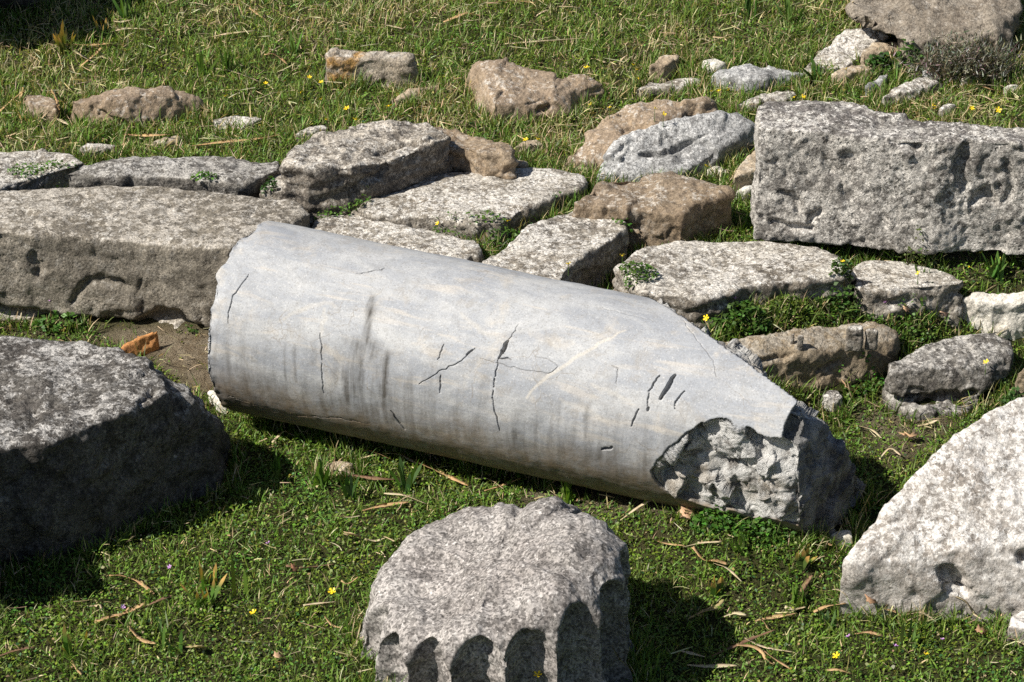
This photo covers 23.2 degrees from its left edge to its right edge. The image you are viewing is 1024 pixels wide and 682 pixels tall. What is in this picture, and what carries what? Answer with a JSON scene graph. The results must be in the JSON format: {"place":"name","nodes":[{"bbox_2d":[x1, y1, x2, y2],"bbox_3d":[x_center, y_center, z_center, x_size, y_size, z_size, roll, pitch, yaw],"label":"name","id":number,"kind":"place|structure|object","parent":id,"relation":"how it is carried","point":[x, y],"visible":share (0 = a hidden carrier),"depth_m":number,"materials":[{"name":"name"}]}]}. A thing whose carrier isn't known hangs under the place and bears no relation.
{"place":"outdoors","nodes":[
{"label":"outdoors","id":0,"kind":"place"},
{"bbox_2d":[0,0,49,8],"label":"boulder","id":1,"kind":"object","parent":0,"point":[3,3],"visible":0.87,"depth_m":8.13,"materials":[{"name":"stone"}]},
{"bbox_2d":[0,0,1023,681],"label":"ground","id":2,"kind":"structure","parent":0,"point":[188,348],"depth_m":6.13,"materials":[{"name":"plant"}]},
{"bbox_2d":[7,159,75,186],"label":"leafy weed","id":3,"kind":"object","parent":2,"relation":"on","point":[35,170],"visible":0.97,"depth_m":7.09,"materials":[{"name":"green plant"}]},
{"bbox_2d":[24,95,59,125],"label":"brown stone","id":4,"kind":"object","parent":2,"relation":"on","point":[48,105],"visible":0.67,"depth_m":7.49,"materials":[{"name":"stone"}]},
{"bbox_2d":[0,148,83,190],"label":"paving slab","id":5,"kind":"structure","parent":2,"relation":"on","point":[17,182],"depth_m":7.13,"materials":[{"name":"stone"}]},
{"bbox_2d":[31,310,81,334],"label":"leafy weed","id":6,"kind":"object","parent":2,"relation":"on","point":[56,326],"visible":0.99,"depth_m":6.81,"materials":[{"name":"green plant"}]},
{"bbox_2d":[53,20,75,53],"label":"strap leaf tuft","id":7,"kind":"object","parent":2,"relation":"on","point":[60,37],"visible":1,"depth_m":7.88,"materials":[{"name":"brown plant"}]},
{"bbox_2d":[44,624,87,660],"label":"strap leaf tuft","id":8,"kind":"object","parent":2,"relation":"on","point":[66,642],"visible":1,"depth_m":5.51,"materials":[{"name":"green plant"}]},
{"bbox_2d":[78,143,115,158],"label":"flat stone","id":9,"kind":"object","parent":2,"relation":"on","point":[101,147],"visible":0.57,"depth_m":7.30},
{"bbox_2d":[0,336,230,579],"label":"boulder","id":10,"kind":"object","parent":2,"relation":"on","point":[96,441],"visible":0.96,"depth_m":5.93,"materials":[{"name":"stone"}]},
{"bbox_2d":[95,602,143,621],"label":"dry stalk","id":11,"kind":"object","parent":2,"relation":"on","point":[124,612],"visible":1,"depth_m":5.64,"materials":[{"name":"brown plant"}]},
{"bbox_2d":[112,0,130,19],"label":"strap leaf tuft","id":12,"kind":"object","parent":2,"relation":"on","point":[124,8],"visible":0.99,"depth_m":8.06,"materials":[{"name":"green plant"}]},
{"bbox_2d":[69,85,204,127],"bbox_3d":[-1.129,-0.652,7.528,0.411,0.220,0.111,-5,28,-8],"label":"brown stone","id":13,"kind":"object","parent":2,"relation":"on","point":[128,101],"visible":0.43,"depth_m":7.49,"materials":[{"name":"stone"}]},
{"bbox_2d":[121,331,158,355],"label":"orange stone","id":14,"kind":"object","parent":2,"relation":"on","point":[150,341],"visible":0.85,"depth_m":6.69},
{"bbox_2d":[0,185,310,328],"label":"stone block","id":15,"kind":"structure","parent":2,"relation":"on","point":[160,254],"depth_m":6.78,"materials":[{"name":"stone"}]},
{"bbox_2d":[140,610,176,640],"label":"strap leaf tuft","id":16,"kind":"object","parent":2,"relation":"on","point":[168,630],"visible":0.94,"depth_m":5.56,"materials":[{"name":"green plant"}]},
{"bbox_2d":[152,136,182,148],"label":"flat stone","id":17,"kind":"object","parent":2,"relation":"on","point":[169,139],"visible":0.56,"depth_m":7.37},
{"bbox_2d":[160,623,182,657],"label":"strap leaf tuft","id":18,"kind":"object","parent":2,"relation":"on","point":[170,648],"visible":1,"depth_m":5.52,"materials":[{"name":"green plant"}]},
{"bbox_2d":[68,156,279,197],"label":"paving slab","id":19,"kind":"structure","parent":2,"relation":"on","point":[240,177],"depth_m":7.04,"materials":[{"name":"stone"}]},
{"bbox_2d":[180,567,226,610],"bbox_3d":[-0.700,0.569,5.687,0.064,0.097,0.097,15,32,27],"label":"strap leaf tuft","id":20,"kind":"object","parent":2,"relation":"on","point":[213,594],"visible":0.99,"depth_m":5.69,"materials":[{"name":"green plant"}]},
{"bbox_2d":[192,47,220,75],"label":"strap leaf tuft","id":21,"kind":"object","parent":2,"relation":"on","point":[201,64],"visible":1,"depth_m":7.76,"materials":[{"name":"green plant"}]},
{"bbox_2d":[196,560,216,590],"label":"strap leaf tuft","id":22,"kind":"object","parent":2,"relation":"on","point":[215,573],"visible":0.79,"depth_m":5.75,"materials":[{"name":"green plant"}]},
{"bbox_2d":[208,390,226,413],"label":"white chips","id":23,"kind":"object","parent":2,"relation":"on","point":[211,394],"visible":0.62,"depth_m":6.52,"materials":[{"name":"stone"}]},
{"bbox_2d":[220,47,233,72],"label":"strap leaf tuft","id":24,"kind":"object","parent":2,"relation":"on","point":[227,64],"visible":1,"depth_m":7.77,"materials":[{"name":"green plant"}]},
{"bbox_2d":[213,116,261,132],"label":"flat stone","id":25,"kind":"object","parent":2,"relation":"on","point":[243,118],"visible":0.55,"depth_m":7.48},
{"bbox_2d":[231,558,248,597],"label":"strap leaf tuft","id":26,"kind":"object","parent":2,"relation":"on","point":[234,580],"visible":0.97,"depth_m":5.72,"materials":[{"name":"green plant"}]},
{"bbox_2d":[270,450,281,480],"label":"strap leaf tuft","id":27,"kind":"object","parent":2,"relation":"on","point":[276,463],"visible":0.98,"depth_m":6.23,"materials":[{"name":"green plant"}]},
{"bbox_2d":[279,30,311,55],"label":"strap leaf tuft","id":28,"kind":"object","parent":2,"relation":"on","point":[292,45],"visible":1,"depth_m":7.86,"materials":[{"name":"green plant"}]},
{"bbox_2d":[295,125,327,141],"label":"flat stone","id":29,"kind":"object","parent":2,"relation":"on","point":[312,130],"visible":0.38,"depth_m":7.40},
{"bbox_2d":[312,458,329,489],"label":"strap leaf tuft","id":30,"kind":"object","parent":2,"relation":"on","point":[318,478],"visible":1,"depth_m":6.17,"materials":[{"name":"green plant"}]},
{"bbox_2d":[325,461,353,476],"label":"stone","id":31,"kind":"object","parent":2,"relation":"on","point":[341,466],"visible":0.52,"depth_m":6.24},
{"bbox_2d":[314,186,370,220],"bbox_3d":[-0.466,-0.367,6.929,0.163,0.104,0.057,-8,29,-15],"label":"leafy weed","id":32,"kind":"object","parent":2,"relation":"on","point":[344,209],"visible":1,"depth_m":6.93,"materials":[{"name":"green plant"}]},
{"bbox_2d":[338,473,359,502],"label":"strap leaf tuft","id":33,"kind":"object","parent":2,"relation":"on","point":[349,489],"visible":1,"depth_m":6.12,"materials":[{"name":"green plant"}]},
{"bbox_2d":[259,119,452,226],"bbox_3d":[-0.446,-0.461,7.083,0.570,0.242,0.288,-19,33,-32],"label":"layered stone","id":34,"kind":"object","parent":2,"relation":"on","point":[320,171],"visible":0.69,"depth_m":6.98,"materials":[{"name":"stone"}]},
{"bbox_2d":[259,176,277,198],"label":"leafy weed","id":35,"kind":"object","parent":34,"relation":"on","point":[269,184],"visible":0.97,"depth_m":6.96,"materials":[{"name":"green plant"}]},
{"bbox_2d":[324,47,417,89],"bbox_3d":[-0.436,-0.807,7.718,0.296,0.193,0.075,1,28,2],"label":"block","id":36,"kind":"object","parent":2,"relation":"on","point":[391,66],"depth_m":7.68,"materials":[{"name":"beige stone"}]},
{"bbox_2d":[311,214,483,262],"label":"paving slab","id":37,"kind":"structure","parent":2,"relation":"on","point":[403,236],"depth_m":6.81,"materials":[{"name":"stone"}]},
{"bbox_2d":[387,457,422,494],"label":"strap leaf tuft","id":38,"kind":"object","parent":2,"relation":"on","point":[408,481],"visible":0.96,"depth_m":6.16,"materials":[{"name":"green plant"}]},
{"bbox_2d":[392,85,439,107],"bbox_3d":[-0.294,-0.742,7.647,0.213,0.074,0.056,-23,36,-36],"label":"stone flake","id":39,"kind":"object","parent":2,"relation":"on","point":[407,92],"visible":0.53,"depth_m":7.60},
{"bbox_2d":[416,461,467,485],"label":"dry stalk","id":40,"kind":"object","parent":2,"relation":"on","point":[451,478],"visible":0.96,"depth_m":6.21,"materials":[{"name":"beige plant"}]},
{"bbox_2d":[432,209,505,246],"bbox_3d":[-0.117,-0.305,6.857,0.208,0.113,0.102,0,28,0],"label":"leafy weed","id":41,"kind":"object","parent":2,"relation":"on","point":[483,218],"visible":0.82,"depth_m":6.84,"materials":[{"name":"green plant"}]},
{"bbox_2d":[351,167,587,245],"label":"paving slab","id":42,"kind":"structure","parent":2,"relation":"on","point":[523,195],"depth_m":6.95,"materials":[{"name":"stone"}]},
{"bbox_2d":[435,127,518,179],"bbox_3d":[-0.151,-0.504,7.204,0.399,0.190,0.138,13,31,23],"label":"stone slab","id":43,"kind":"object","parent":2,"relation":"on","point":[479,155],"depth_m":7.11,"materials":[{"name":"brown stone"}]},
{"bbox_2d":[359,496,635,681],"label":"fluted drum","id":44,"kind":"object","parent":2,"relation":"on","point":[500,592],"visible":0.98,"depth_m":5.33,"materials":[{"name":"grey stone"}]},
{"bbox_2d":[487,226,520,247],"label":"leafy weed","id":45,"kind":"object","parent":2,"relation":"on","point":[513,230],"visible":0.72,"depth_m":6.84,"materials":[{"name":"green plant"}]},
{"bbox_2d":[515,140,543,155],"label":"stone","id":46,"kind":"object","parent":2,"relation":"on","point":[532,144],"visible":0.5,"depth_m":7.31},
{"bbox_2d":[466,57,604,124],"bbox_3d":[0.069,-0.726,7.569,0.430,0.218,0.265,0,28,0],"label":"wedge stone","id":47,"kind":"object","parent":2,"relation":"on","point":[505,86],"visible":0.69,"depth_m":7.53,"materials":[{"name":"stone"}]},
{"bbox_2d":[208,221,866,535],"bbox_3d":[0.065,0.086,6.160,1.624,0.501,0.500,12,30,21],"label":"column shaft","id":48,"kind":"object","parent":2,"relation":"on","point":[618,392],"visible":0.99,"depth_m":5.98,"materials":[{"name":"grey stone"}]},
{"bbox_2d":[482,212,629,286],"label":"paving slab","id":49,"kind":"structure","parent":2,"relation":"on","point":[550,248],"depth_m":6.68,"materials":[{"name":"stone"}]},
{"bbox_2d":[561,481,573,503],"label":"strap leaf tuft","id":50,"kind":"object","parent":2,"relation":"on","point":[566,492],"visible":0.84,"depth_m":6.08,"materials":[{"name":"green plant"}]},
{"bbox_2d":[562,96,717,171],"bbox_3d":[0.365,-0.578,7.334,0.534,0.245,0.159,-15,31,-26],"label":"brown stone","id":51,"kind":"object","parent":2,"relation":"on","point":[607,132],"visible":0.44,"depth_m":7.29,"materials":[{"name":"stone"}]},
{"bbox_2d":[641,649,663,680],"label":"strap leaf tuft","id":52,"kind":"object","parent":2,"relation":"on","point":[656,666],"visible":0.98,"depth_m":5.47,"materials":[{"name":"green plant"}]},
{"bbox_2d":[572,171,735,250],"bbox_3d":[0.387,-0.326,6.907,0.457,0.226,0.281,0,28,0],"label":"stone block","id":53,"kind":"object","parent":2,"relation":"on","point":[656,209],"depth_m":6.82,"materials":[{"name":"brown stone"}]},
{"bbox_2d":[649,55,678,82],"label":"stone","id":54,"kind":"object","parent":2,"relation":"on","point":[665,64],"visible":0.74,"depth_m":7.70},
{"bbox_2d":[636,77,700,96],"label":"flat stone","id":55,"kind":"object","parent":2,"relation":"on","point":[678,83],"visible":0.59,"depth_m":7.64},
{"bbox_2d":[595,110,754,182],"bbox_3d":[0.476,-0.511,7.244,0.544,0.242,0.190,-10,30,-18],"label":"grey boulder","id":56,"kind":"object","parent":2,"relation":"on","point":[685,143],"visible":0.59,"depth_m":7.22,"materials":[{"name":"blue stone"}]},
{"bbox_2d":[687,664,736,667],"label":"dry stalk","id":57,"kind":"object","parent":2,"relation":"on","point":[712,666],"visible":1,"depth_m":5.50,"materials":[{"name":"beige plant"}]},
{"bbox_2d":[702,58,726,74],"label":"stone","id":58,"kind":"object","parent":2,"relation":"on","point":[716,63],"visible":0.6,"depth_m":7.71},
{"bbox_2d":[709,575,723,596],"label":"strap leaf tuft","id":59,"kind":"object","parent":2,"relation":"on","point":[720,584],"visible":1,"depth_m":5.74,"materials":[{"name":"green plant"}]},
{"bbox_2d":[689,504,752,536],"bbox_3d":[0.493,0.445,5.886,0.153,0.119,0.065,12,30,21],"label":"leafy weed","id":60,"kind":"object","parent":2,"relation":"on","point":[703,521],"visible":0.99,"depth_m":5.88,"materials":[{"name":"green plant"}]},
{"bbox_2d":[612,240,856,328],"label":"paving slab","id":61,"kind":"structure","parent":2,"relation":"on","point":[694,282],"depth_m":6.54,"materials":[{"name":"stone"}]},
{"bbox_2d":[618,260,658,292],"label":"leafy weed","id":62,"kind":"object","parent":61,"relation":"on","point":[647,268],"visible":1,"depth_m":6.50,"materials":[{"name":"green plant"}]},
{"bbox_2d":[828,256,852,290],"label":"leafy weed","id":63,"kind":"object","parent":61,"relation":"on","point":[840,264],"visible":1,"depth_m":6.52,"materials":[{"name":"green plant"}]},
{"bbox_2d":[728,529,747,555],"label":"strap leaf tuft","id":64,"kind":"object","parent":2,"relation":"on","point":[742,543],"visible":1,"depth_m":5.81,"materials":[{"name":"green plant"}]},
{"bbox_2d":[708,300,773,335],"bbox_3d":[0.596,-0.038,6.451,0.160,0.132,0.103,-15,32,-26],"label":"leafy weed","id":65,"kind":"object","parent":2,"relation":"on","point":[734,312],"visible":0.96,"depth_m":6.43,"materials":[{"name":"green plant"}]},
{"bbox_2d":[712,629,774,655],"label":"dry stalk","id":66,"kind":"object","parent":2,"relation":"on","point":[742,642],"visible":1,"depth_m":5.58,"materials":[{"name":"brown plant"}]},
{"bbox_2d":[736,185,751,199],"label":"stone","id":67,"kind":"object","parent":2,"relation":"on","point":[748,188],"visible":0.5,"depth_m":7.07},
{"bbox_2d":[733,151,755,193],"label":"stone","id":68,"kind":"object","parent":2,"relation":"on","point":[744,174],"visible":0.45,"depth_m":7.12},
{"bbox_2d":[739,0,757,18],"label":"strap leaf tuft","id":69,"kind":"object","parent":2,"relation":"on","point":[748,4],"visible":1,"depth_m":7.98,"materials":[{"name":"green plant"}]},
{"bbox_2d":[711,63,803,93],"bbox_3d":[0.756,-0.796,7.688,0.288,0.104,0.162,-13,31,-23],"label":"flat stone","id":70,"kind":"object","parent":2,"relation":"on","point":[747,74],"visible":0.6,"depth_m":7.63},
{"bbox_2d":[733,516,797,547],"bbox_3d":[0.591,0.458,5.845,0.150,0.104,0.066,11,30,19],"label":"leafy weed","id":71,"kind":"object","parent":2,"relation":"on","point":[752,524],"visible":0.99,"depth_m":5.83,"materials":[{"name":"green plant"}]},
{"bbox_2d":[735,90,796,112],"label":"flat stone","id":72,"kind":"object","parent":2,"relation":"on","point":[780,96],"visible":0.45,"depth_m":7.51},
{"bbox_2d":[767,294,811,324],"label":"leafy weed","id":73,"kind":"object","parent":2,"relation":"on","point":[785,308],"visible":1,"depth_m":6.49,"materials":[{"name":"green plant"}]},
{"bbox_2d":[773,0,805,25],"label":"strap leaf tuft","id":74,"kind":"object","parent":2,"relation":"on","point":[787,8],"visible":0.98,"depth_m":7.94,"materials":[{"name":"green plant"}]},
{"bbox_2d":[792,582,807,610],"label":"strap leaf tuft","id":75,"kind":"object","parent":2,"relation":"on","point":[795,591],"visible":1,"depth_m":5.71,"materials":[{"name":"green plant"}]},
{"bbox_2d":[795,548,817,571],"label":"strap leaf tuft","id":76,"kind":"object","parent":2,"relation":"on","point":[804,557],"visible":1,"depth_m":5.78,"materials":[{"name":"green plant"}]},
{"bbox_2d":[725,321,900,388],"bbox_3d":[0.769,0.084,6.479,0.511,0.241,0.100,-7,29,-13],"label":"earthy stone","id":77,"kind":"object","parent":2,"relation":"on","point":[823,356],"visible":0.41,"depth_m":6.44,"materials":[{"name":"stone"}]},
{"bbox_2d":[845,325,863,351],"bbox_3d":[0.877,-0.010,6.401,0.048,0.071,0.046,0,28,0],"label":"stone chip","id":78,"kind":"object","parent":77,"relation":"on","point":[854,338],"visible":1,"depth_m":6.38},
{"bbox_2d":[865,328,878,350],"bbox_3d":[0.921,-0.007,6.405,0.036,0.061,0.034,0,28,0],"label":"stone chip","id":79,"kind":"object","parent":77,"relation":"on","point":[871,339],"visible":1,"depth_m":6.39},
{"bbox_2d":[801,55,829,80],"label":"strap leaf tuft","id":80,"kind":"object","parent":2,"relation":"on","point":[813,63],"visible":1,"depth_m":7.64,"materials":[{"name":"green plant"}]},
{"bbox_2d":[822,390,842,412],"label":"stone","id":81,"kind":"object","parent":2,"relation":"on","point":[830,397],"visible":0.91,"depth_m":6.43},
{"bbox_2d":[817,608,852,633],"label":"strap leaf tuft","id":82,"kind":"object","parent":2,"relation":"on","point":[827,619],"visible":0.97,"depth_m":5.63,"materials":[{"name":"green plant"}]},
{"bbox_2d":[815,282,864,320],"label":"leafy weed","id":83,"kind":"object","parent":2,"relation":"on","point":[848,302],"visible":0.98,"depth_m":6.53,"materials":[{"name":"green plant"}]},
{"bbox_2d":[829,530,852,547],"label":"stone","id":84,"kind":"object","parent":2,"relation":"on","point":[845,535],"visible":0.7,"depth_m":5.87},
{"bbox_2d":[803,27,888,75],"bbox_3d":[1.029,-0.866,7.772,0.143,0.168,0.343,24,36,38],"label":"tilted slab","id":85,"kind":"object","parent":2,"relation":"on","point":[842,46],"depth_m":7.76,"materials":[{"name":"stone"}]},
{"bbox_2d":[831,244,875,261],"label":"leafy weed","id":86,"kind":"object","parent":2,"relation":"on","point":[838,248],"visible":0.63,"depth_m":6.77,"materials":[{"name":"green plant"}]},
{"bbox_2d":[831,64,883,85],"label":"flat stone","id":87,"kind":"object","parent":2,"relation":"on","point":[848,71],"visible":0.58,"depth_m":7.63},
{"bbox_2d":[838,352,887,396],"bbox_3d":[0.917,0.092,6.466,0.149,0.127,0.054,-3,28,-5],"label":"leafy weed","id":88,"kind":"object","parent":2,"relation":"on","point":[868,381],"visible":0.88,"depth_m":6.47,"materials":[{"name":"green plant"}]},
{"bbox_2d":[865,75,887,95],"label":"stone","id":89,"kind":"object","parent":2,"relation":"on","point":[879,80],"visible":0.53,"depth_m":7.55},
{"bbox_2d":[864,52,891,74],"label":"leafy weed","id":90,"kind":"object","parent":2,"relation":"on","point":[876,59],"visible":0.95,"depth_m":7.65,"materials":[{"name":"green plant"}]},
{"bbox_2d":[860,41,897,64],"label":"flat stone","id":91,"kind":"object","parent":2,"relation":"on","point":[874,47],"visible":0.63,"depth_m":7.71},
{"bbox_2d":[750,100,1023,254],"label":"stone block","id":92,"kind":"object","parent":2,"relation":"on","point":[839,173],"depth_m":6.62,"materials":[{"name":"stone"}]},
{"bbox_2d":[862,293,937,343],"bbox_3d":[1.020,-0.045,6.542,0.204,0.146,0.074,-3,28,-6],"label":"leafy weed","id":93,"kind":"object","parent":2,"relation":"on","point":[913,314],"visible":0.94,"depth_m":6.54,"materials":[{"name":"green plant"}]},
{"bbox_2d":[887,616,920,648],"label":"strap leaf tuft","id":94,"kind":"object","parent":2,"relation":"on","point":[902,635],"visible":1,"depth_m":5.55,"materials":[{"name":"green plant"}]},
{"bbox_2d":[889,38,923,75],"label":"leafy weed","id":95,"kind":"object","parent":2,"relation":"on","point":[897,54],"visible":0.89,"depth_m":7.63,"materials":[{"name":"green plant"}]},
{"bbox_2d":[851,260,963,328],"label":"paving slab","id":96,"kind":"structure","parent":2,"relation":"on","point":[883,287],"depth_m":6.57,"materials":[{"name":"stone"}]},
{"bbox_2d":[881,77,943,108],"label":"flat stone","id":97,"kind":"object","parent":2,"relation":"on","point":[919,83],"visible":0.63,"depth_m":7.50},
{"bbox_2d":[904,225,929,267],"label":"leafy weed","id":98,"kind":"object","parent":2,"relation":"on","point":[913,252],"visible":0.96,"depth_m":6.65,"materials":[{"name":"green plant"}]},
{"bbox_2d":[839,397,1023,622],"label":"boulder","id":99,"kind":"object","parent":2,"relation":"on","point":[944,528],"visible":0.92,"depth_m":5.64,"materials":[{"name":"stone"}]},
{"bbox_2d":[845,0,1022,74],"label":"boulder","id":100,"kind":"object","parent":2,"relation":"on","point":[907,20],"visible":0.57,"depth_m":7.70,"materials":[{"name":"grey stone"}]},
{"bbox_2d":[937,104,956,118],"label":"stone","id":101,"kind":"object","parent":2,"relation":"on","point":[944,107],"visible":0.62,"depth_m":7.38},
{"bbox_2d":[882,333,1013,420],"bbox_3d":[1.143,0.108,6.459,0.373,0.164,0.187,-14,31,-24],"label":"grey boulder","id":102,"kind":"object","parent":2,"relation":"on","point":[949,368],"visible":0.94,"depth_m":6.42,"materials":[{"name":"stone"}]},
{"bbox_2d":[879,28,1023,90],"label":"dry bush","id":103,"kind":"object","parent":2,"relation":"on","point":[966,61],"visible":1,"depth_m":7.57,"materials":[{"name":"grey plant"}]},
{"bbox_2d":[962,291,1023,340],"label":"chalky stone","id":104,"kind":"object","parent":2,"relation":"on","point":[1000,309],"visible":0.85,"depth_m":6.59,"materials":[{"name":"stone"}]},
{"bbox_2d":[981,251,1006,283],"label":"strap leaf tuft","id":105,"kind":"object","parent":2,"relation":"on","point":[996,267],"visible":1,"depth_m":6.67,"materials":[{"name":"green plant"}]},
{"bbox_2d":[993,325,1008,339],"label":"stone","id":106,"kind":"object","parent":2,"relation":"on","point":[998,329],"visible":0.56,"depth_m":6.60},
{"bbox_2d":[1001,386,1023,403],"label":"leafy weed","id":107,"kind":"object","parent":2,"relation":"on","point":[1017,388],"visible":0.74,"depth_m":6.40,"materials":[{"name":"green plant"}]},
{"bbox_2d":[1007,611,1023,646],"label":"stone","id":108,"kind":"object","parent":2,"relation":"on","point":[1017,621],"visible":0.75,"depth_m":5.55,"materials":[{"name":"stone"}]},
{"bbox_2d":[1014,368,1023,396],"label":"brown stone","id":109,"kind":"object","parent":2,"relation":"on","point":[1019,382],"visible":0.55,"depth_m":6.39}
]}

